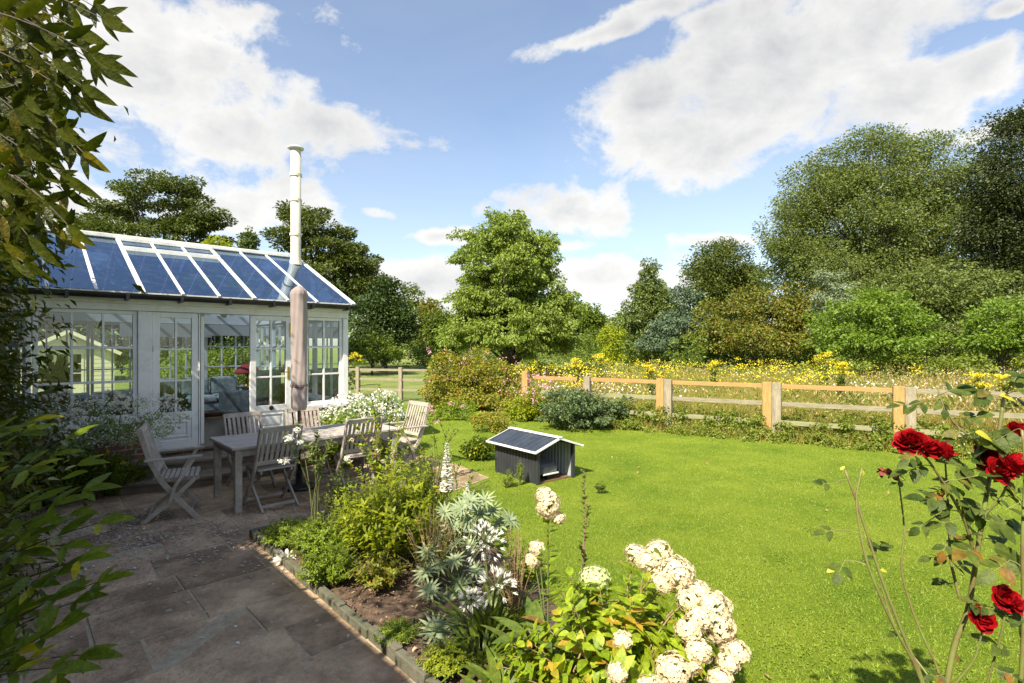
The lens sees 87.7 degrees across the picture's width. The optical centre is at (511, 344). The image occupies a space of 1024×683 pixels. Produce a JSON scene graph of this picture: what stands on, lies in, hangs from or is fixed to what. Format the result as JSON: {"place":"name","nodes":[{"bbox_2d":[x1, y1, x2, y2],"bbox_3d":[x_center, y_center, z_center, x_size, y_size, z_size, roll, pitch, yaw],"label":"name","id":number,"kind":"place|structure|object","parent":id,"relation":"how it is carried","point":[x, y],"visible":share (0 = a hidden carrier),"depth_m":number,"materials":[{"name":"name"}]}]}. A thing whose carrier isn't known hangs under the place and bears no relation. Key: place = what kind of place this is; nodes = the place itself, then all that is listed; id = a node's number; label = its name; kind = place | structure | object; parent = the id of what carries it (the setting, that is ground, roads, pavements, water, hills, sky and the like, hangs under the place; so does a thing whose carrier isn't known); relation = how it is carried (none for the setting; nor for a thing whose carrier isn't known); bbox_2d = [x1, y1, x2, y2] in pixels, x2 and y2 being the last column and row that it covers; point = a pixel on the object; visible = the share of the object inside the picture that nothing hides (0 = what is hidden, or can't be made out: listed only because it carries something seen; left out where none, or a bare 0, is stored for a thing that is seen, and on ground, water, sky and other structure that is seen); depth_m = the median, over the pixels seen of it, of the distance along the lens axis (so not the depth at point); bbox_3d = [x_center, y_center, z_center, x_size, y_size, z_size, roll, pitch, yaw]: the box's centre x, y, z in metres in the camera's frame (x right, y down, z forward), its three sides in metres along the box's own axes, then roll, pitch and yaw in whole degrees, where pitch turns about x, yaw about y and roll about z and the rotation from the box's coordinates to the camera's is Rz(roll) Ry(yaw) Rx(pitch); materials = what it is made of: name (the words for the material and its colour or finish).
{"place":"outdoors","nodes":[
{"label":"outdoors","id":0,"kind":"place"},
{"bbox_2d":[0,453,488,682],"bbox_3d":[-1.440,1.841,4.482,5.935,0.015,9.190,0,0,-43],"label":"patio paving","id":1,"kind":"structure","parent":0,"point":[361,660],"depth_m":3.77,"materials":[{"name":"stone"}]},
{"bbox_2d":[0,414,136,682],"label":"glossy shrub","id":2,"kind":"object","parent":1,"relation":"on","point":[18,608],"visible":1,"depth_m":1.29,"materials":[{"name":"green plant"}]},
{"bbox_2d":[0,0,137,287],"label":"wisteria","id":3,"kind":"object","parent":1,"relation":"on","point":[26,103],"visible":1,"depth_m":1.30,"materials":[{"name":"green plant"}]},
{"bbox_2d":[0,445,150,511],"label":"border plants","id":4,"kind":"object","parent":1,"relation":"on","point":[111,459],"visible":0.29,"depth_m":6.28,"materials":[{"name":"green plant"}]},
{"bbox_2d":[23,388,141,505],"bbox_3d":[-5.244,1.178,6.323,1.336,1.349,1.572,0,0,0],"label":"agapanthus","id":5,"kind":"object","parent":1,"relation":"on","point":[67,395],"visible":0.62,"depth_m":6.24,"materials":[{"name":"green plant"}]},
{"bbox_2d":[6,391,190,497],"bbox_3d":[-4.958,1.204,6.434,1.907,1.292,0.770,0,0,-43],"label":"shaded shrub","id":6,"kind":"object","parent":1,"relation":"on","point":[110,436],"visible":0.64,"depth_m":6.42,"materials":[{"name":"green plant"}]},
{"bbox_2d":[48,390,182,495],"bbox_3d":[-4.932,1.219,6.647,1.417,1.267,1.322,0,0,39],"label":"agapanthus","id":7,"kind":"object","parent":1,"relation":"on","point":[115,478],"visible":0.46,"depth_m":6.52,"materials":[{"name":"green plant"}]},
{"bbox_2d":[136,422,203,524],"bbox_3d":[-3.679,1.353,5.770,0.583,1.003,0.625,0,0,-28],"label":"folding armchair","id":8,"kind":"object","parent":1,"relation":"on","point":[154,460],"visible":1,"depth_m":5.62,"materials":[{"name":"grey wood"}]},
{"bbox_2d":[0,492,357,664],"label":"fallen petals","id":9,"kind":"object","parent":1,"relation":"on","point":[156,526],"visible":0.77,"depth_m":5.15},
{"bbox_2d":[95,449,320,495],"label":"garden steps","id":10,"kind":"structure","parent":1,"relation":"on","point":[204,462],"depth_m":7.11,"materials":[{"name":"stone"}]},
{"bbox_2d":[222,411,275,486],"bbox_3d":[-3.428,1.377,6.952,0.561,0.954,0.474,0,0,44],"label":"folding chair","id":11,"kind":"object","parent":1,"relation":"on","point":[242,415],"visible":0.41,"depth_m":7.02,"materials":[{"name":"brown wood"}]},
{"bbox_2d":[242,424,302,513],"bbox_3d":[-2.746,1.377,6.105,0.561,0.954,0.474,0,0,44],"label":"folding chair","id":12,"kind":"object","parent":1,"relation":"on","point":[260,466],"visible":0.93,"depth_m":6.00,"materials":[{"name":"grey wood"}]},
{"bbox_2d":[282,286,314,491],"bbox_3d":[-2.740,0.538,6.860,0.400,2.600,0.400,0,0,0],"label":"closed parasol","id":13,"kind":"object","parent":1,"relation":"on","point":[299,321],"visible":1,"depth_m":6.78,"materials":[{"name":"fabric"}]},
{"bbox_2d":[209,422,399,513],"bbox_3d":[-2.575,1.476,6.800,2.080,0.723,0.950,0,0,-43],"label":"patio table","id":14,"kind":"object","parent":1,"relation":"on","point":[237,447],"visible":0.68,"depth_m":6.41,"materials":[{"name":"grey wood"}]},
{"bbox_2d":[285,406,331,476],"bbox_3d":[-2.868,1.377,7.499,0.474,0.954,0.561,0,0,-40],"label":"folding chair","id":15,"kind":"object","parent":1,"relation":"on","point":[314,409],"visible":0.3,"depth_m":7.62,"materials":[{"name":"brown wood"}]},
{"bbox_2d":[313,391,387,463],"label":"flowering bush","id":16,"kind":"object","parent":1,"relation":"on","point":[359,405],"visible":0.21,"depth_m":8.31,"materials":[{"name":"white plant"}]},
{"bbox_2d":[331,416,382,493],"bbox_3d":[-1.975,1.377,6.767,0.474,0.954,0.561,0,0,-39],"label":"folding chair","id":17,"kind":"object","parent":1,"relation":"on","point":[351,452],"visible":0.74,"depth_m":6.63,"materials":[{"name":"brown wood"}]},
{"bbox_2d":[365,388,414,453],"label":"flowering bush","id":18,"kind":"object","parent":1,"relation":"on","point":[395,402],"visible":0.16,"depth_m":8.93,"materials":[{"name":"white plant"}]},
{"bbox_2d":[381,400,430,470],"bbox_3d":[-1.587,1.353,7.854,0.583,1.003,0.625,0,0,-43],"label":"folding armchair","id":19,"kind":"object","parent":1,"relation":"on","point":[411,441],"visible":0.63,"depth_m":7.85,"materials":[{"name":"brown wood"}]},
{"bbox_2d":[345,384,414,504],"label":"rose shrub","id":20,"kind":"object","parent":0,"point":[376,469],"visible":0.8,"depth_m":5.16,"materials":[{"name":"green plant"}]},
{"bbox_2d":[265,496,559,682],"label":"flower bed soil","id":21,"kind":"structure","parent":0,"point":[403,607],"depth_m":3.79,"materials":[{"name":"brown soil"}]},
{"bbox_2d":[254,515,311,547],"bbox_3d":[-2.019,1.690,4.834,0.596,0.246,0.575,0,0,0],"label":"green mound","id":22,"kind":"object","parent":21,"relation":"on","point":[276,535],"visible":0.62,"depth_m":4.77,"materials":[{"name":"green plant"}]},
{"bbox_2d":[277,422,349,525],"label":"agapanthus","id":23,"kind":"object","parent":21,"relation":"on","point":[316,469],"visible":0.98,"depth_m":4.63,"materials":[{"name":"green plant"}]},
{"bbox_2d":[279,511,354,562],"bbox_3d":[-1.598,1.613,4.497,0.680,0.400,0.699,0,0,0],"label":"green mound","id":24,"kind":"object","parent":21,"relation":"on","point":[306,542],"visible":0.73,"depth_m":4.37,"materials":[{"name":"green plant"}]},
{"bbox_2d":[295,543,366,585],"bbox_3d":[-1.370,1.668,4.073,0.502,0.289,0.506,0,0,-14],"label":"green mound","id":25,"kind":"object","parent":21,"relation":"on","point":[331,567],"visible":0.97,"depth_m":3.98,"materials":[{"name":"green plant"}]},
{"bbox_2d":[319,468,367,530],"bbox_3d":[-1.605,1.487,5.109,0.498,0.649,0.465,0,0,30],"label":"border phlox","id":26,"kind":"object","parent":21,"relation":"on","point":[349,491],"visible":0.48,"depth_m":5.07,"materials":[{"name":"green plant"}]},
{"bbox_2d":[327,473,395,560],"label":"lime shrub","id":27,"kind":"object","parent":21,"relation":"on","point":[356,548],"visible":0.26,"depth_m":4.43,"materials":[{"name":"green plant"}]},
{"bbox_2d":[345,544,411,592],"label":"shrub","id":28,"kind":"object","parent":21,"relation":"on","point":[380,577],"visible":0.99,"depth_m":3.89,"materials":[{"name":"green plant"}]},
{"bbox_2d":[335,460,441,568],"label":"lime shrub","id":29,"kind":"object","parent":21,"relation":"on","point":[384,529],"visible":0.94,"depth_m":4.18,"materials":[{"name":"green plant"}]},
{"bbox_2d":[370,615,424,645],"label":"small plant","id":30,"kind":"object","parent":21,"relation":"on","point":[401,632],"depth_m":3.28,"materials":[{"name":"green plant"}]},
{"bbox_2d":[381,459,451,556],"bbox_3d":[-0.841,1.387,4.613,0.655,0.849,0.665,0,0,38],"label":"border phlox","id":31,"kind":"object","parent":21,"relation":"on","point":[417,495],"visible":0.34,"depth_m":4.55,"materials":[{"name":"green plant"}]},
{"bbox_2d":[397,504,462,585],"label":"grey stems","id":32,"kind":"object","parent":21,"relation":"on","point":[438,548],"visible":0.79,"depth_m":3.92,"materials":[{"name":"green plant"}]},
{"bbox_2d":[417,611,468,644],"bbox_3d":[-0.402,1.784,3.309,0.382,0.198,0.223,0,0,-23],"label":"lupin","id":33,"kind":"object","parent":21,"relation":"on","point":[432,633],"visible":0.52,"depth_m":3.30,"materials":[{"name":"green plant"}]},
{"bbox_2d":[415,637,475,678],"bbox_3d":[-0.369,1.743,2.978,0.322,0.141,0.323,0,0,-35],"label":"sedum","id":34,"kind":"object","parent":21,"relation":"on","point":[436,661],"visible":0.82,"depth_m":2.93,"materials":[{"name":"green plant"}]},
{"bbox_2d":[410,489,520,601],"bbox_3d":[-0.415,1.482,4.041,0.914,0.762,0.600,0,0,-42],"label":"euphorbia plant","id":35,"kind":"object","parent":21,"relation":"on","point":[454,559],"visible":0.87,"depth_m":3.96,"materials":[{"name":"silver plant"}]},
{"bbox_2d":[432,616,525,682],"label":"broad leaf plant","id":36,"kind":"object","parent":21,"relation":"on","point":[481,659],"visible":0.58,"depth_m":3.02,"materials":[{"name":"green plant"}]},
{"bbox_2d":[406,519,563,647],"bbox_3d":[-0.171,1.476,3.308,0.983,0.751,0.873,0,0,-23],"label":"agapanthus","id":37,"kind":"object","parent":21,"relation":"on","point":[493,599],"visible":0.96,"depth_m":3.29,"materials":[{"name":"green plant"}]},
{"bbox_2d":[458,643,546,682],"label":"broad leaf plant","id":38,"kind":"object","parent":21,"relation":"on","point":[495,675],"visible":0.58,"depth_m":2.68,"materials":[{"name":"green plant"}]},
{"bbox_2d":[497,523,531,619],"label":"dry stems","id":39,"kind":"object","parent":21,"relation":"on","point":[512,570],"visible":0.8,"depth_m":3.43,"materials":[{"name":"brown plant"}]},
{"bbox_2d":[502,539,550,588],"bbox_3d":[0.107,1.629,4.016,0.405,0.366,0.407,0,0,0],"label":"border phlox","id":40,"kind":"object","parent":21,"relation":"on","point":[531,576],"visible":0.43,"depth_m":3.96,"materials":[{"name":"green plant"}]},
{"bbox_2d":[482,596,578,679],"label":"broad leaf plant","id":41,"kind":"object","parent":21,"relation":"on","point":[533,608],"visible":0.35,"depth_m":2.81,"materials":[{"name":"green plant"}]},
{"bbox_2d":[525,486,565,623],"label":"hydrangea","id":42,"kind":"object","parent":21,"relation":"on","point":[547,504],"visible":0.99,"depth_m":2.90,"materials":[{"name":"white plant"}]},
{"bbox_2d":[487,538,750,682],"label":"hydrangea","id":43,"kind":"object","parent":21,"relation":"on","point":[614,643],"visible":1,"depth_m":2.46,"materials":[{"name":"white plant"}]},
{"bbox_2d":[0,346,987,682],"bbox_3d":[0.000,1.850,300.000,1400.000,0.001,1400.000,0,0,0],"label":"ground","id":44,"kind":"structure","parent":0,"point":[408,396],"depth_m":31.30,"materials":[{"name":"green plant"}]},
{"bbox_2d":[10,330,121,395],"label":"summerhouse","id":45,"kind":"structure","parent":44,"relation":"on","point":[79,356],"depth_m":18.69,"materials":[{"name":"wood"}]},
{"bbox_2d":[0,307,171,366],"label":"garden tree","id":46,"kind":"object","parent":44,"relation":"on","point":[107,336],"visible":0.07,"depth_m":26.20,"materials":[{"name":"green plant"}]},
{"bbox_2d":[46,167,237,359],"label":"oak tree","id":47,"kind":"object","parent":44,"relation":"on","point":[186,222],"visible":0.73,"depth_m":40.46,"materials":[{"name":"green plant"}]},
{"bbox_2d":[0,145,358,476],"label":"conservatory","id":48,"kind":"object","parent":44,"relation":"on","point":[202,292],"visible":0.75,"depth_m":8.40,"materials":[{"name":"white wood"}]},
{"bbox_2d":[22,320,89,397],"bbox_3d":[-8.680,0.263,10.162,0.985,1.445,0.055,0,0,-43],"label":"window","id":49,"kind":"structure","parent":48,"relation":"in","point":[87,369],"depth_m":10.36,"materials":[{"name":"white paint"}]},
{"bbox_2d":[0,406,125,418],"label":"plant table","id":50,"kind":"object","parent":48,"relation":"in","point":[117,412],"visible":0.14,"depth_m":7.39,"materials":[{"name":"brown wood"}]},
{"bbox_2d":[31,353,79,412],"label":"potted plant","id":51,"kind":"object","parent":50,"relation":"on","point":[57,370],"visible":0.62,"depth_m":7.09,"materials":[{"name":"green plant"}]},
{"bbox_2d":[32,307,136,422],"bbox_3d":[-5.475,0.263,6.875,1.055,1.445,0.055,0,0,-43],"label":"window","id":52,"kind":"structure","parent":48,"relation":"in","point":[64,310],"depth_m":6.93,"materials":[{"name":"white paint"}]},
{"bbox_2d":[90,322,131,394],"bbox_3d":[-7.948,0.263,10.843,0.985,1.445,0.055,0,0,-43],"label":"window","id":53,"kind":"structure","parent":48,"relation":"in","point":[92,369],"depth_m":10.70,"materials":[{"name":"white paint"}]},
{"bbox_2d":[152,312,197,449],"bbox_3d":[-4.757,0.501,7.524,0.572,1.914,0.057,0,0,-43],"label":"door","id":54,"kind":"structure","parent":48,"relation":"in","point":[187,435],"depth_m":7.52,"materials":[{"name":"white paint"}]},
{"bbox_2d":[160,376,248,411],"bbox_3d":[-6.552,1.090,11.130,2.050,0.800,0.840,0,0,-43],"label":"sofa","id":55,"kind":"object","parent":48,"relation":"on","point":[217,385],"visible":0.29,"depth_m":11.20,"materials":[{"name":"fabric"}]},
{"bbox_2d":[219,369,280,422],"bbox_3d":[-5.047,0.985,10.425,0.814,1.010,0.970,0,0,17],"label":"armchair","id":56,"kind":"object","parent":48,"relation":"on","point":[233,401],"visible":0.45,"depth_m":10.05,"materials":[{"name":"fabric"}]},
{"bbox_2d":[256,324,268,369],"bbox_3d":[-5.641,0.263,12.161,0.055,1.445,1.100,0,0,-43],"label":"window","id":57,"kind":"structure","parent":48,"relation":"in","point":[262,331],"depth_m":12.26,"materials":[{"name":"clear glass"}]},
{"bbox_2d":[249,315,290,432],"bbox_3d":[-3.782,0.501,8.385,0.620,1.914,0.123,0,0,-43],"label":"door","id":58,"kind":"structure","parent":48,"relation":"in","point":[272,415],"depth_m":8.39,"materials":[{"name":"white paint"}]},
{"bbox_2d":[272,323,284,382],"bbox_3d":[-4.882,0.263,11.344,0.055,1.445,1.100,0,0,-43],"label":"window","id":59,"kind":"structure","parent":48,"relation":"in","point":[278,330],"depth_m":11.45,"materials":[{"name":"clear glass"}]},
{"bbox_2d":[306,317,341,404],"bbox_3d":[-3.184,0.263,9.004,0.640,1.445,0.055,0,0,-43],"label":"window","id":60,"kind":"structure","parent":48,"relation":"in","point":[323,320],"depth_m":9.00,"materials":[{"name":"white paint"}]},
{"bbox_2d":[314,321,337,399],"bbox_3d":[-3.364,0.263,9.711,0.055,1.445,1.100,0,0,-43],"label":"window","id":61,"kind":"structure","parent":48,"relation":"in","point":[331,327],"depth_m":9.71,"materials":[{"name":"clear glass"}]},
{"bbox_2d":[163,343,248,387],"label":"garden shrub","id":62,"kind":"object","parent":44,"relation":"on","point":[230,356],"visible":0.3,"depth_m":15.73,"materials":[{"name":"green plant"}]},
{"bbox_2d":[259,199,388,325],"bbox_3d":[-13.079,-4.201,37.913,8.994,12.110,7.147,0,0,0],"label":"oak tree","id":63,"kind":"object","parent":44,"relation":"on","point":[343,258],"visible":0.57,"depth_m":36.91,"materials":[{"name":"green plant"}]},
{"bbox_2d":[348,330,408,374],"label":"laurel bush","id":64,"kind":"object","parent":44,"relation":"on","point":[360,345],"visible":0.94,"depth_m":32.54,"materials":[{"name":"green plant"}]},
{"bbox_2d":[348,273,426,372],"bbox_3d":[-8.527,-1.487,35.973,5.241,6.693,4.792,0,0,0],"label":"holly tree","id":65,"kind":"object","parent":44,"relation":"on","point":[386,310],"visible":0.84,"depth_m":35.27,"materials":[{"name":"green plant"}]},
{"bbox_2d":[348,367,494,399],"bbox_3d":[-4.400,1.290,17.650,8.005,1.120,0.120,0,0,15],"label":"paddock fence","id":66,"kind":"object","parent":44,"relation":"on","point":[400,379],"visible":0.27,"depth_m":17.56,"materials":[{"name":"brown wood"}]},
{"bbox_2d":[418,307,465,367],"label":"tree","id":67,"kind":"object","parent":44,"relation":"on","point":[438,318],"visible":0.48,"depth_m":41.40,"materials":[{"name":"green plant"}]},
{"bbox_2d":[416,344,521,410],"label":"mixed hedge","id":68,"kind":"object","parent":44,"relation":"on","point":[465,387],"visible":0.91,"depth_m":15.28,"materials":[{"name":"green plant"}]},
{"bbox_2d":[432,206,593,383],"bbox_3d":[-0.167,-2.309,24.941,6.796,8.330,6.456,0,0,-44],"label":"hornbeam tree","id":69,"kind":"object","parent":44,"relation":"on","point":[496,305],"visible":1,"depth_m":23.93,"materials":[{"name":"green plant"}]},
{"bbox_2d":[575,301,608,352],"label":"tree","id":70,"kind":"object","parent":44,"relation":"on","point":[592,319],"visible":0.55,"depth_m":59.17,"materials":[{"name":"green plant"}]},
{"bbox_2d":[595,322,627,366],"bbox_3d":[6.748,0.138,35.972,2.210,3.425,2.013,0,0,0],"label":"weeping tree","id":71,"kind":"object","parent":44,"relation":"on","point":[613,343],"visible":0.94,"depth_m":35.72,"materials":[{"name":"green plant"}]},
{"bbox_2d":[606,257,684,366],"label":"poplar tree","id":72,"kind":"object","parent":44,"relation":"on","point":[650,299],"visible":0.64,"depth_m":43.98,"materials":[{"name":"green plant"}]},
{"bbox_2d":[633,283,711,360],"bbox_3d":[12.152,-1.411,40.038,6.437,6.524,5.426,0,0,-20],"label":"spruce tree","id":73,"kind":"object","parent":44,"relation":"on","point":[666,330],"visible":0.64,"depth_m":39.34,"materials":[{"name":"green plant"}]},
{"bbox_2d":[348,324,1023,372],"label":"thicket","id":74,"kind":"object","parent":44,"relation":"on","point":[418,351],"visible":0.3,"depth_m":38.61,"materials":[{"name":"green plant"}]},
{"bbox_2d":[675,236,779,357],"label":"round tree","id":75,"kind":"object","parent":44,"relation":"on","point":[719,279],"visible":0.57,"depth_m":72.87,"materials":[{"name":"green plant"}]},
{"bbox_2d":[679,279,840,372],"bbox_3d":[15.902,-1.108,34.236,8.869,5.918,9.066,0,0,43],"label":"hawthorn bush","id":76,"kind":"object","parent":44,"relation":"on","point":[786,323],"visible":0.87,"depth_m":33.05,"materials":[{"name":"green plant"}]},
{"bbox_2d":[504,356,1017,394],"bbox_3d":[18.994,0.909,20.479,38.448,0.890,15.497,0,0,0],"label":"meadow ragwort","id":77,"kind":"object","parent":44,"relation":"on","point":[766,370],"visible":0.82,"depth_m":16.36,"materials":[{"name":"yellow plant"}]},
{"bbox_2d":[509,366,1023,427],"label":"meadow weeds","id":78,"kind":"object","parent":44,"relation":"on","point":[859,397],"visible":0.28,"depth_m":13.69,"materials":[{"name":"yellow plant"}]},
{"bbox_2d":[512,361,1023,427],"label":"meadow seed heads","id":79,"kind":"object","parent":78,"relation":"attached to","point":[872,394],"visible":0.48,"depth_m":14.06,"materials":[{"name":"beige plant"}]},
{"bbox_2d":[514,348,1023,382],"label":"bramble bank","id":80,"kind":"structure","parent":44,"relation":"on","point":[958,366],"depth_m":23.67,"materials":[{"name":"green plant"}]},
{"bbox_2d":[807,269,857,365],"bbox_3d":[18.143,-1.243,29.898,2.811,6.194,2.481,0,0,35],"label":"silver poplar","id":81,"kind":"object","parent":44,"relation":"on","point":[834,290],"visible":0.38,"depth_m":29.91,"materials":[{"name":"green plant"}]},
{"bbox_2d":[800,284,954,376],"bbox_3d":[17.516,-0.593,26.094,6.259,4.890,6.308,0,0,34],"label":"hazel bush","id":82,"kind":"object","parent":44,"relation":"on","point":[874,318],"visible":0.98,"depth_m":25.04,"materials":[{"name":"green plant"}]},
{"bbox_2d":[748,122,1014,325],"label":"ash tree","id":83,"kind":"object","parent":44,"relation":"on","point":[904,212],"visible":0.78,"depth_m":49.65,"materials":[{"name":"green plant"}]},
{"bbox_2d":[847,258,1023,371],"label":"willow bush","id":84,"kind":"object","parent":44,"relation":"on","point":[958,294],"visible":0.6,"depth_m":30.92,"materials":[{"name":"green plant"}]},
{"bbox_2d":[944,99,1023,369],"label":"oak tree","id":85,"kind":"object","parent":44,"relation":"on","point":[1000,221],"visible":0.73,"depth_m":39.35,"materials":[{"name":"green plant"}]},
{"bbox_2d":[953,292,1023,374],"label":"hazel bush","id":86,"kind":"object","parent":44,"relation":"on","point":[989,334],"visible":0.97,"depth_m":23.79,"materials":[{"name":"green plant"}]},
{"bbox_2d":[13,0,1023,344],"label":"sky","id":87,"kind":"structure","parent":0,"point":[630,131],"materials":[{"name":"blue"}]},
{"bbox_2d":[348,404,1023,682],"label":"lawn","id":88,"kind":"structure","parent":0,"point":[795,558],"depth_m":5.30,"materials":[{"name":"green plant"}]},
{"bbox_2d":[249,506,440,682],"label":"bed edging","id":89,"kind":"object","parent":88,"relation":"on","point":[399,656],"visible":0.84,"depth_m":3.48,"materials":[{"name":"stone"}]},
{"bbox_2d":[428,399,478,419],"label":"perennial","id":90,"kind":"object","parent":88,"relation":"on","point":[454,414],"visible":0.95,"depth_m":13.02,"materials":[{"name":"green plant"}]},
{"bbox_2d":[458,434,494,461],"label":"perennial","id":91,"kind":"object","parent":88,"relation":"on","point":[472,449],"visible":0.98,"depth_m":8.48,"materials":[{"name":"green plant"}]},
{"bbox_2d":[466,410,517,433],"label":"perennial","id":92,"kind":"object","parent":88,"relation":"on","point":[500,421],"visible":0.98,"depth_m":11.21,"materials":[{"name":"green plant"}]},
{"bbox_2d":[502,372,553,420],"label":"rambling rose","id":93,"kind":"object","parent":88,"relation":"on","point":[530,408],"visible":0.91,"depth_m":12.82,"materials":[{"name":"green plant"}]},
{"bbox_2d":[486,427,583,484],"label":"mower shed","id":94,"kind":"structure","parent":88,"relation":"on","point":[515,445],"depth_m":7.46,"materials":[{"name":"wood"}]},
{"bbox_2d":[535,386,635,429],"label":"dark shrub","id":95,"kind":"object","parent":88,"relation":"on","point":[576,410],"visible":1,"depth_m":11.54,"materials":[{"name":"green plant"}]},
{"bbox_2d":[400,421,1019,682],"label":"lawn clover","id":96,"kind":"object","parent":88,"relation":"on","point":[781,581],"visible":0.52,"depth_m":4.05,"materials":[{"name":"green plant"}]},
{"bbox_2d":[506,394,1022,459],"bbox_3d":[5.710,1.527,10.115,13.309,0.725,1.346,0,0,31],"label":"fence weeds","id":97,"kind":"object","parent":88,"relation":"on","point":[887,435],"visible":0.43,"depth_m":10.27,"materials":[{"name":"green plant"}]},
{"bbox_2d":[522,371,1023,440],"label":"garden fence","id":98,"kind":"object","parent":88,"relation":"on","point":[770,402],"visible":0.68,"depth_m":10.39,"materials":[{"name":"brown wood"}]},
{"bbox_2d":[812,370,1023,682],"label":"red rose bush","id":99,"kind":"object","parent":88,"relation":"on","point":[994,460],"visible":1,"depth_m":1.68,"materials":[{"name":"green plant"}]},
{"bbox_2d":[508,365,1023,446],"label":"meadow grass","id":100,"kind":"structure","parent":0,"point":[988,426],"depth_m":14.91,"materials":[{"name":"plant"}]},
{"bbox_3d":[-7.543,-1.750,1.472,7.500,7.200,18.600,0,0,-43],"label":"brick house","id":101,"kind":"object","parent":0,"visible":0},
{"bbox_2d":[0,0,144,671],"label":"climbing vine","id":102,"kind":"object","parent":101,"relation":"attached to","point":[7,406],"visible":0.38,"depth_m":3.97,"materials":[{"name":"green plant"}]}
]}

